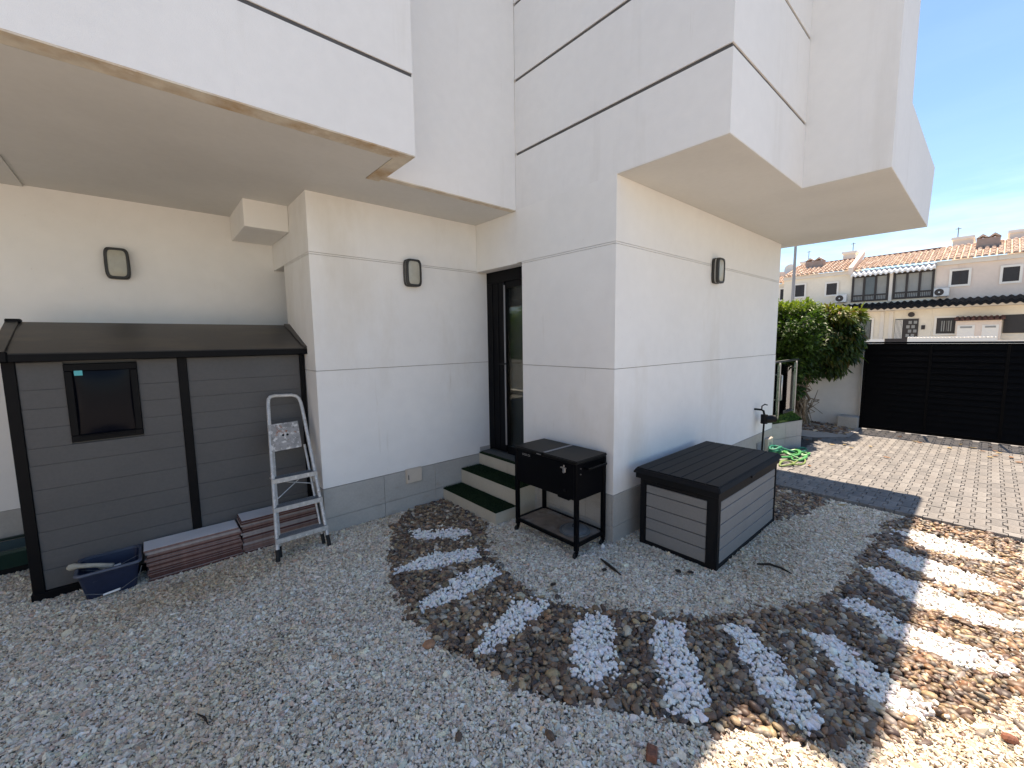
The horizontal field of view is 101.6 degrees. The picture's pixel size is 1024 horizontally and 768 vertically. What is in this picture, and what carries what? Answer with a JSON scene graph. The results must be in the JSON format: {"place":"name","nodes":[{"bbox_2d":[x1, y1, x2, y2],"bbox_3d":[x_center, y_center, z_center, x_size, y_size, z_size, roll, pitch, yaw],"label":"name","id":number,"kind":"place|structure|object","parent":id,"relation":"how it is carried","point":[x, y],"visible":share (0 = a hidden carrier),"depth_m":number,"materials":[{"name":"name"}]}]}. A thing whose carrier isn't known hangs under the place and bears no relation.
{"place":"outdoors","nodes":[
{"label":"outdoors","id":0,"kind":"place"},
{"bbox_2d":[0,489,1023,767],"bbox_3d":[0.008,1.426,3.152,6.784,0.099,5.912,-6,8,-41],"label":"pale gravel","id":1,"kind":"structure","parent":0,"point":[826,537],"depth_m":2.25,"materials":[{"name":"grey gravel"}]},
{"bbox_2d":[0,534,28,575],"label":"plastic trough","id":2,"kind":"object","parent":1,"relation":"on","point":[13,557],"depth_m":3.25,"materials":[{"name":"green plastic"}]},
{"bbox_2d":[73,544,141,599],"bbox_3d":[-2.892,1.375,3.017,0.349,0.227,0.343,-6,8,-41],"label":"mortar tub","id":3,"kind":"object","parent":1,"relation":"on","point":[121,575],"visible":0.98,"depth_m":2.96,"materials":[{"name":"blue plastic"}]},
{"bbox_2d":[66,563,114,570],"bbox_3d":[-2.950,1.302,2.932,0.239,0.151,0.119,-6,8,-41],"label":"wooden mallet","id":4,"kind":"object","parent":3,"relation":"on","point":[74,566],"visible":0.88,"depth_m":2.90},
{"bbox_2d":[0,319,312,602],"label":"garden shed","id":5,"kind":"structure","parent":1,"relation":"on","point":[123,435],"depth_m":3.20,"materials":[{"name":"grey plastic"}]},
{"bbox_2d":[63,362,143,442],"bbox_3d":[-2.967,0.123,3.047,0.381,0.553,0.044,-6,8,-41],"label":"window","id":6,"kind":"structure","parent":5,"relation":"in","point":[103,399],"depth_m":3.04,"materials":[{"name":"black glass"}]},
{"bbox_2d":[149,552,242,581],"bbox_3d":[-2.539,1.433,3.372,0.594,0.016,0.210,-6,8,-41],"label":"floor tile","id":7,"kind":"object","parent":1,"relation":"on","point":[190,568],"visible":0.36,"depth_m":3.28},
{"bbox_2d":[151,549,243,578],"bbox_3d":[-2.536,1.415,3.383,0.594,0.016,0.202,-6,8,-41],"label":"floor tile","id":8,"kind":"object","parent":1,"relation":"on","point":[196,564],"visible":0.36,"depth_m":3.29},
{"bbox_2d":[148,547,241,577],"bbox_3d":[-2.544,1.399,3.370,0.594,0.016,0.205,-6,8,-41],"label":"floor tile","id":9,"kind":"object","parent":8,"relation":"on","point":[189,564],"visible":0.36,"depth_m":3.28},
{"bbox_2d":[147,547,240,574],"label":"floor tile","id":10,"kind":"object","parent":9,"relation":"on","point":[178,565],"visible":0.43,"depth_m":3.27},
{"bbox_2d":[148,545,241,572],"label":"floor tile","id":11,"kind":"object","parent":10,"relation":"on","point":[181,562],"visible":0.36,"depth_m":3.27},
{"bbox_2d":[149,543,242,569],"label":"floor tile","id":12,"kind":"object","parent":11,"relation":"on","point":[195,556],"visible":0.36,"depth_m":3.28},
{"bbox_2d":[148,539,242,567],"bbox_3d":[-2.538,1.330,3.366,0.594,0.016,0.207,-6,8,-41],"label":"floor tile","id":13,"kind":"object","parent":12,"relation":"on","point":[241,541],"visible":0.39,"depth_m":3.27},
{"bbox_2d":[147,539,240,566],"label":"floor tile","id":14,"kind":"object","parent":13,"relation":"on","point":[188,554],"visible":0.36,"depth_m":3.26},
{"bbox_2d":[146,535,240,564],"bbox_3d":[-2.545,1.297,3.356,0.594,0.016,0.208,-6,8,-41],"label":"floor tile","id":15,"kind":"object","parent":14,"relation":"on","point":[186,552],"visible":0.36,"depth_m":3.26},
{"bbox_2d":[144,535,238,562],"bbox_3d":[-2.554,1.280,3.351,0.594,0.016,0.205,-6,8,-41],"label":"floor tile","id":16,"kind":"object","parent":15,"relation":"on","point":[182,551],"visible":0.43,"depth_m":3.24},
{"bbox_2d":[147,533,240,559],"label":"floor tile","id":17,"kind":"object","parent":16,"relation":"on","point":[192,546],"visible":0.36,"depth_m":3.27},
{"bbox_2d":[147,524,241,557],"bbox_3d":[-2.540,1.245,3.355,0.594,0.016,0.209,-6,8,-41],"label":"floor tile","id":18,"kind":"object","parent":17,"relation":"on","point":[189,545],"visible":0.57,"depth_m":3.26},
{"bbox_2d":[145,528,239,555],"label":"floor tile","id":19,"kind":"object","parent":18,"relation":"on","point":[187,543],"visible":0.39,"depth_m":3.26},
{"bbox_2d":[143,520,238,552],"bbox_3d":[-2.558,1.211,3.346,0.594,0.016,0.201,-6,8,-41],"label":"floor tile","id":20,"kind":"object","parent":19,"relation":"on","point":[182,537],"visible":1,"depth_m":3.31,"materials":[{"name":"grey ceramic"}]},
{"bbox_2d":[196,713,208,724],"bbox_3d":[-1.443,1.560,1.954,0.116,0.016,0.014,3,7,31],"label":"fallen twig","id":21,"kind":"object","parent":1,"relation":"on","point":[203,717],"visible":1,"depth_m":1.95,"materials":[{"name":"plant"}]},
{"bbox_2d":[244,541,274,551],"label":"floor tile","id":22,"kind":"object","parent":1,"relation":"on","point":[259,546],"visible":0.14,"depth_m":3.57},
{"bbox_2d":[242,539,274,549],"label":"floor tile","id":23,"kind":"object","parent":22,"relation":"on","point":[263,543],"visible":0.14,"depth_m":3.56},
{"bbox_2d":[242,537,273,547],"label":"floor tile","id":24,"kind":"object","parent":23,"relation":"on","point":[258,542],"visible":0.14,"depth_m":3.56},
{"bbox_2d":[240,523,317,545],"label":"floor tile","id":25,"kind":"object","parent":24,"relation":"on","point":[247,543],"visible":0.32,"depth_m":3.60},
{"bbox_2d":[244,521,318,542],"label":"floor tile","id":26,"kind":"object","parent":25,"relation":"on","point":[281,532],"visible":0.21,"depth_m":3.69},
{"bbox_2d":[243,519,317,541],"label":"floor tile","id":27,"kind":"object","parent":26,"relation":"on","point":[283,529],"visible":0.29,"depth_m":3.68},
{"bbox_2d":[240,518,316,539],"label":"floor tile","id":28,"kind":"object","parent":27,"relation":"on","point":[280,528],"visible":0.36,"depth_m":3.67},
{"bbox_2d":[242,514,316,537],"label":"floor tile","id":29,"kind":"object","parent":28,"relation":"on","point":[272,528],"visible":0.21,"depth_m":3.68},
{"bbox_2d":[241,514,315,535],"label":"floor tile","id":30,"kind":"object","parent":29,"relation":"on","point":[280,524],"visible":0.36,"depth_m":3.64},
{"bbox_2d":[238,512,316,532],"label":"floor tile","id":31,"kind":"object","parent":30,"relation":"on","point":[253,529],"visible":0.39,"depth_m":3.67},
{"bbox_2d":[238,510,315,530],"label":"floor tile","id":32,"kind":"object","parent":31,"relation":"on","point":[279,521],"visible":0.29,"depth_m":3.63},
{"bbox_2d":[241,508,315,528],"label":"floor tile","id":33,"kind":"object","parent":32,"relation":"on","point":[280,518],"visible":0.21,"depth_m":3.67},
{"bbox_2d":[237,507,315,526],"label":"floor tile","id":34,"kind":"object","parent":33,"relation":"on","point":[272,518],"visible":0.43,"depth_m":3.62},
{"bbox_2d":[237,505,314,525],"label":"floor tile","id":35,"kind":"object","parent":34,"relation":"on","point":[268,517],"visible":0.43,"depth_m":3.62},
{"bbox_2d":[237,503,314,522],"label":"floor tile","id":36,"kind":"object","parent":35,"relation":"on","point":[255,514],"visible":0.39,"depth_m":3.63,"materials":[{"name":"grey ceramic"}]},
{"bbox_2d":[266,393,330,561],"bbox_3d":[-1.904,0.757,3.614,0.432,1.313,0.515,-6,8,-41],"label":"step ladder","id":37,"kind":"object","parent":1,"relation":"on","point":[284,436],"visible":0.99,"depth_m":3.62,"materials":[{"name":"metal"}]},
{"bbox_2d":[422,639,434,648],"bbox_3d":[-0.480,1.505,2.417,0.071,0.039,0.062,-1,6,2],"label":"loose stone","id":38,"kind":"object","parent":1,"relation":"on","point":[429,644],"visible":1,"depth_m":2.40,"materials":[{"name":"beige stone"}]},
{"bbox_2d":[455,731,462,741],"bbox_3d":[-0.235,1.563,1.852,0.031,0.028,0.039,0,6,8],"label":"loose stone","id":39,"kind":"object","parent":1,"relation":"on","point":[458,736],"visible":1,"depth_m":1.84,"materials":[{"name":"grey stone"}]},
{"bbox_2d":[545,729,554,741],"bbox_3d":[0.168,1.558,1.849,0.036,0.044,0.055,-3,6,-20],"label":"loose stone","id":40,"kind":"object","parent":1,"relation":"on","point":[550,735],"visible":1,"depth_m":1.84,"materials":[{"name":"brown stone"}]},
{"bbox_2d":[514,438,606,558],"bbox_3d":[0.426,0.967,3.668,0.406,0.809,0.799,-6,8,-41],"label":"cooler cart","id":41,"kind":"object","parent":1,"relation":"on","point":[574,473],"visible":1,"depth_m":3.54,"materials":[{"name":"black metal"}]},
{"bbox_2d":[559,523,589,537],"bbox_3d":[0.538,1.228,3.585,0.266,0.069,0.266,-6,8,-41],"label":"round lid","id":42,"kind":"object","parent":41,"relation":"on","point":[566,529],"visible":0.73,"depth_m":3.54,"materials":[{"name":"metal"}]},
{"bbox_2d":[600,558,620,574],"bbox_3d":[0.749,1.396,3.208,0.028,0.026,0.253,-3,6,-23],"label":"fallen twig","id":43,"kind":"object","parent":1,"relation":"on","point":[610,566],"visible":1,"depth_m":3.19,"materials":[{"name":"black wood"}]},
{"bbox_2d":[646,743,657,763],"bbox_3d":[0.586,1.551,1.754,0.044,0.036,0.060,8,6,20],"label":"brick fragment","id":44,"kind":"object","parent":1,"relation":"on","point":[651,753],"visible":1,"depth_m":1.74,"materials":[{"name":"red brick"}]},
{"bbox_2d":[383,485,1023,760],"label":"brown river pebbles","id":45,"kind":"object","parent":1,"relation":"on","point":[959,692],"visible":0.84,"depth_m":2.43,"materials":[{"name":"gravel"}]},
{"bbox_2d":[393,524,1023,736],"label":"white marble chips","id":46,"kind":"object","parent":45,"relation":"on","point":[896,697],"visible":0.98,"depth_m":2.42,"materials":[{"name":"white gravel"}]},
{"bbox_2d":[634,441,781,570],"bbox_3d":[1.794,1.012,3.777,1.369,0.670,0.731,-6,8,-41],"label":"deck box","id":47,"kind":"object","parent":1,"relation":"on","point":[709,505],"visible":1,"depth_m":3.42,"materials":[{"name":"black plastic"}]},
{"bbox_2d":[757,563,791,573],"bbox_3d":[1.989,1.386,3.169,0.224,0.021,0.048,4,7,36],"label":"fallen twig","id":48,"kind":"object","parent":1,"relation":"on","point":[776,566],"visible":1,"depth_m":3.18,"materials":[{"name":"black plant"}]},
{"bbox_2d":[1000,732,1019,744],"bbox_3d":[2.153,1.532,1.804,0.069,0.039,0.043,0,6,9],"label":"loose stone","id":49,"kind":"object","parent":1,"relation":"on","point":[1008,738],"visible":1,"depth_m":1.79,"materials":[{"name":"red stone"}]},
{"bbox_2d":[776,428,1023,542],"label":"paved driveway","id":50,"kind":"structure","parent":0,"point":[937,479],"depth_m":5.00,"materials":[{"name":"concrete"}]},
{"bbox_2d":[772,411,801,450],"bbox_3d":[3.968,0.719,7.067,1.414,0.502,1.565,-6,8,-41],"label":"planter","id":51,"kind":"object","parent":50,"relation":"on","point":[786,430],"visible":0.11,"depth_m":6.37,"materials":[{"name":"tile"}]},
{"bbox_2d":[773,358,799,418],"bbox_3d":[4.324,0.078,6.577,1.300,0.912,0.087,-6,8,-41],"label":"window","id":52,"kind":"structure","parent":51,"relation":"on","point":[785,383],"depth_m":6.63,"materials":[{"name":"metal"}]},
{"bbox_2d":[768,445,806,452],"bbox_3d":[4.037,0.941,6.095,0.888,0.152,0.226,-3,6,-19],"label":"garden hose","id":53,"kind":"object","parent":50,"relation":"on","point":[774,448],"visible":0.88,"depth_m":6.02,"materials":[{"name":"green rubber"}]},
{"bbox_2d":[779,458,805,466],"bbox_3d":[3.749,1.049,5.570,0.536,0.042,0.214,-2,6,-11],"label":"garden hose","id":54,"kind":"object","parent":50,"relation":"on","point":[790,464],"visible":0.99,"depth_m":5.54,"materials":[{"name":"rubber"}]},
{"bbox_2d":[775,449,810,460],"bbox_3d":[3.958,0.995,5.904,0.694,0.077,0.375,-6,8,-41],"label":"garden hose","id":55,"kind":"object","parent":50,"relation":"on","point":[804,455],"visible":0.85,"depth_m":5.86,"materials":[{"name":"green rubber"}]},
{"bbox_2d":[802,421,853,434],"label":"garden bed pebbles","id":56,"kind":"object","parent":50,"relation":"on","point":[844,429],"visible":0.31,"depth_m":7.62,"materials":[{"name":"gravel"}]},
{"bbox_2d":[775,296,832,423],"bbox_3d":[4.859,-0.371,7.787,2.144,2.470,1.954,-6,8,-41],"label":"hedge shrub","id":57,"kind":"object","parent":56,"relation":"on","point":[799,326],"visible":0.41,"depth_m":7.25,"materials":[{"name":"green plant"}]},
{"bbox_2d":[790,301,870,405],"bbox_3d":[5.800,-0.333,7.720,1.283,2.377,1.421,-2,6,-16],"label":"tree","id":58,"kind":"object","parent":56,"relation":"on","point":[847,339],"visible":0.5,"depth_m":7.27,"materials":[{"name":"green plant"}]},
{"bbox_2d":[801,422,860,436],"bbox_3d":[5.459,0.836,7.537,2.135,0.001,1.110,-2,6,-11],"label":"concrete strip","id":59,"kind":"object","parent":50,"relation":"on","point":[809,433],"visible":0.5,"depth_m":7.29,"materials":[{"name":"grey concrete"}]},
{"bbox_2d":[837,414,858,428],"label":"concrete block","id":60,"kind":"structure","parent":50,"relation":"on","point":[848,421],"depth_m":7.72,"materials":[{"name":"white concrete"}]},
{"bbox_2d":[859,341,1023,445],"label":"sliding gate","id":61,"kind":"structure","parent":50,"relation":"on","point":[974,392],"depth_m":6.82,"materials":[{"name":"black metal"}]},
{"bbox_2d":[780,0,1023,273],"label":"sky","id":62,"kind":"structure","parent":0,"point":[968,94],"materials":[{"name":"blue"}]},
{"bbox_2d":[862,428,1017,446],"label":"street","id":63,"kind":"structure","parent":0,"point":[941,437],"depth_m":7.28,"materials":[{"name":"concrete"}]},
{"bbox_2d":[791,246,796,301],"bbox_3d":[8.816,-3.083,13.949,0.200,6.570,1.098,-6,8,-41],"label":"street lamp","id":64,"kind":"object","parent":63,"relation":"on","point":[793,275],"visible":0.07,"depth_m":13.50,"materials":[{"name":"grey metal"}]},
{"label":"far pavement","id":65,"kind":"structure","parent":0,"visible":0},
{"bbox_2d":[783,250,864,306],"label":"terraced house","id":66,"kind":"structure","parent":65,"relation":"on","point":[824,286],"depth_m":32.94,"materials":[{"name":"paint"}]},
{"bbox_2d":[784,264,792,273],"bbox_3d":[23.959,-9.840,35.927,0.200,0.877,0.900,-6,8,-41],"label":"satellite dish","id":67,"kind":"object","parent":66,"relation":"attached to","point":[788,268],"visible":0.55,"depth_m":36.03,"materials":[{"name":"white metal"}]},
{"bbox_2d":[795,285,804,296],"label":"window","id":68,"kind":"structure","parent":66,"relation":"in","point":[799,289],"depth_m":33.61,"materials":[{"name":"black glass"}]},
{"bbox_2d":[826,283,836,294],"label":"window","id":69,"kind":"structure","parent":66,"relation":"in","point":[831,289],"depth_m":32.05,"materials":[{"name":"black glass"}]},
{"bbox_2d":[835,294,847,302],"bbox_3d":[24.846,-6.420,31.504,0.380,0.627,0.667,-6,8,-41],"label":"air conditioner","id":70,"kind":"object","parent":66,"relation":"attached to","point":[841,298],"visible":1,"depth_m":31.35,"materials":[{"name":"white metal"}]},
{"bbox_2d":[866,339,884,343],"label":"front garden wall","id":71,"kind":"structure","parent":65,"relation":"on","point":[876,340],"depth_m":26.53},
{"bbox_2d":[848,247,941,341],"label":"terraced house","id":72,"kind":"structure","parent":65,"relation":"on","point":[898,300],"depth_m":29.41,"materials":[{"name":"paint"}]},
{"bbox_2d":[860,320,871,338],"bbox_3d":[25.996,-3.677,30.823,0.060,2.078,0.750,-6,8,-41],"label":"window","id":73,"kind":"structure","parent":72,"relation":"in","point":[868,327],"depth_m":30.63,"materials":[{"name":"grey glass"}]},
{"bbox_2d":[851,273,889,301],"bbox_3d":[26.013,-6.960,30.373,0.090,1.867,2.058,-6,8,-41],"label":"wide window","id":74,"kind":"structure","parent":72,"relation":"in","point":[873,287],"depth_m":30.34,"materials":[{"name":"grey glass"}]},
{"bbox_2d":[894,319,918,338],"bbox_3d":[27.465,-3.139,29.168,0.080,2.778,1.200,-6,8,-41],"label":"front door","id":75,"kind":"structure","parent":72,"relation":"in","point":[904,328],"depth_m":29.08,"materials":[{"name":"metal"}]},
{"bbox_2d":[892,269,935,299],"bbox_3d":[27.520,-6.805,28.660,0.090,1.825,2.050,-6,8,-41],"label":"wide window","id":76,"kind":"structure","parent":72,"relation":"in","point":[916,284],"depth_m":28.63,"materials":[{"name":"grey glass"}]},
{"bbox_2d":[884,338,906,343],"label":"street gate","id":77,"kind":"structure","parent":65,"relation":"on","point":[897,340],"depth_m":25.85,"materials":[{"name":"metal"}]},
{"bbox_2d":[907,336,995,343],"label":"front garden wall","id":78,"kind":"structure","parent":65,"relation":"on","point":[945,339],"depth_m":24.18,"materials":[{"name":"white paint"}]},
{"bbox_2d":[931,229,1023,339],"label":"terraced house","id":79,"kind":"structure","parent":65,"relation":"on","point":[985,297],"depth_m":26.40,"materials":[{"name":"paint"}]},
{"bbox_2d":[933,287,949,297],"bbox_3d":[28.327,-6.021,27.551,0.380,0.593,0.718,-6,8,-41],"label":"air conditioner","id":80,"kind":"object","parent":79,"relation":"attached to","point":[939,292],"visible":1,"depth_m":27.45,"materials":[{"name":"white metal"}]},
{"bbox_2d":[936,317,955,333],"bbox_3d":[28.726,-3.862,27.664,0.060,1.038,0.880,-6,8,-41],"label":"window","id":81,"kind":"structure","parent":79,"relation":"in","point":[943,325],"depth_m":27.65,"materials":[{"name":"black metal"}]},
{"bbox_2d":[951,270,968,284],"bbox_3d":[28.976,-6.885,27.016,0.060,0.878,0.738,-6,8,-41],"label":"window","id":82,"kind":"structure","parent":79,"relation":"in","point":[958,277],"depth_m":27.00,"materials":[{"name":"black glass"}]},
{"bbox_2d":[956,325,974,336],"bbox_3d":[28.805,-2.624,26.590,0.050,2.213,0.755,-6,8,-41],"label":"cupboard door","id":83,"kind":"structure","parent":79,"relation":"in","point":[962,330],"depth_m":26.50,"materials":[{"name":"white metal"}]},
{"bbox_2d":[981,324,998,339],"bbox_3d":[29.478,-2.554,25.825,0.050,2.213,0.687,-6,8,-41],"label":"cupboard door","id":84,"kind":"structure","parent":79,"relation":"in","point":[987,330],"depth_m":25.72,"materials":[{"name":"white metal"}]},
{"bbox_2d":[1002,266,1019,281],"bbox_3d":[30.382,-6.693,25.423,0.060,0.865,0.662,-6,8,-41],"label":"window","id":85,"kind":"structure","parent":79,"relation":"in","point":[1009,273],"depth_m":25.41,"materials":[{"name":"black glass"}]},
{"bbox_2d":[1002,314,1023,332],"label":"window","id":86,"kind":"structure","parent":79,"relation":"in","point":[1014,323],"depth_m":25.48,"materials":[{"name":"black glass"}]},
{"label":"ground","id":87,"kind":"structure","parent":0,"visible":0},
{"bbox_2d":[0,0,934,542],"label":"white house","id":88,"kind":"structure","parent":87,"relation":"on","point":[564,202],"depth_m":3.62,"materials":[{"name":"paint"}]},
{"bbox_2d":[103,247,130,279],"bbox_3d":[-3.504,-1.068,3.708,0.171,0.270,0.077,-6,8,-41],"label":"wall lamp","id":89,"kind":"object","parent":88,"relation":"attached to","point":[117,263],"visible":1,"depth_m":3.68,"materials":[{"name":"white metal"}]},
{"bbox_2d":[403,259,421,286],"bbox_3d":[-0.997,-1.114,4.196,0.171,0.270,0.077,-6,8,-41],"label":"wall lamp","id":90,"kind":"object","parent":88,"relation":"attached to","point":[412,272],"visible":1,"depth_m":4.16,"materials":[{"name":"white metal"}]},
{"bbox_2d":[405,466,421,483],"bbox_3d":[-1.027,0.956,4.384,0.184,0.153,0.030,-6,8,-41],"label":"cable box","id":91,"kind":"object","parent":88,"relation":"attached to","point":[414,474],"visible":1,"depth_m":4.37,"materials":[{"name":"beige plastic"}]},
{"bbox_2d":[487,266,523,455],"bbox_3d":[-0.030,-0.223,4.673,0.154,2.077,0.757,-6,8,-41],"label":"door","id":92,"kind":"structure","parent":88,"relation":"in","point":[504,287],"depth_m":4.74,"materials":[{"name":"black plastic"}]},
{"bbox_2d":[711,257,724,283],"bbox_3d":[2.235,-1.224,4.521,0.171,0.270,0.077,-6,8,-41],"label":"wall lamp","id":93,"kind":"object","parent":88,"relation":"attached to","point":[718,272],"visible":1,"depth_m":4.48,"materials":[{"name":"white metal"}]},
{"bbox_2d":[756,441,763,450],"bbox_3d":[3.464,0.911,5.830,0.260,0.210,0.016,-6,8,-41],"label":"metal vent","id":94,"kind":"object","parent":88,"relation":"attached to","point":[758,445],"visible":0.56,"depth_m":5.79,"materials":[{"name":"grey metal"}]},
{"bbox_2d":[754,404,776,449],"bbox_3d":[3.394,0.665,5.626,0.268,0.802,0.134,-1,6,-2],"label":"garden tap","id":95,"kind":"object","parent":88,"relation":"attached to","point":[765,419],"visible":0.96,"depth_m":5.56,"materials":[{"name":"black plastic"}]},
{"bbox_2d":[764,437,772,451],"bbox_3d":[3.699,0.878,6.015,0.220,0.210,0.046,-6,8,-41],"label":"outdoor socket","id":96,"kind":"object","parent":88,"relation":"attached to","point":[768,441],"visible":0.61,"depth_m":5.95,"materials":[{"name":"beige plastic"}]},
{"bbox_2d":[778,272,801,301],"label":"terraced house","id":97,"kind":"structure","parent":87,"relation":"on","point":[781,285],"depth_m":35.72,"materials":[{"name":"paint"}]},
{"bbox_2d":[780,289,783,299],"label":"window","id":98,"kind":"structure","parent":97,"relation":"in","point":[781,290],"depth_m":35.66,"materials":[{"name":"black glass"}]},
{"bbox_2d":[798,350,863,423],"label":"garden wall","id":99,"kind":"structure","parent":87,"relation":"on","point":[836,397],"depth_m":8.04,"materials":[{"name":"white paint"}]}
]}

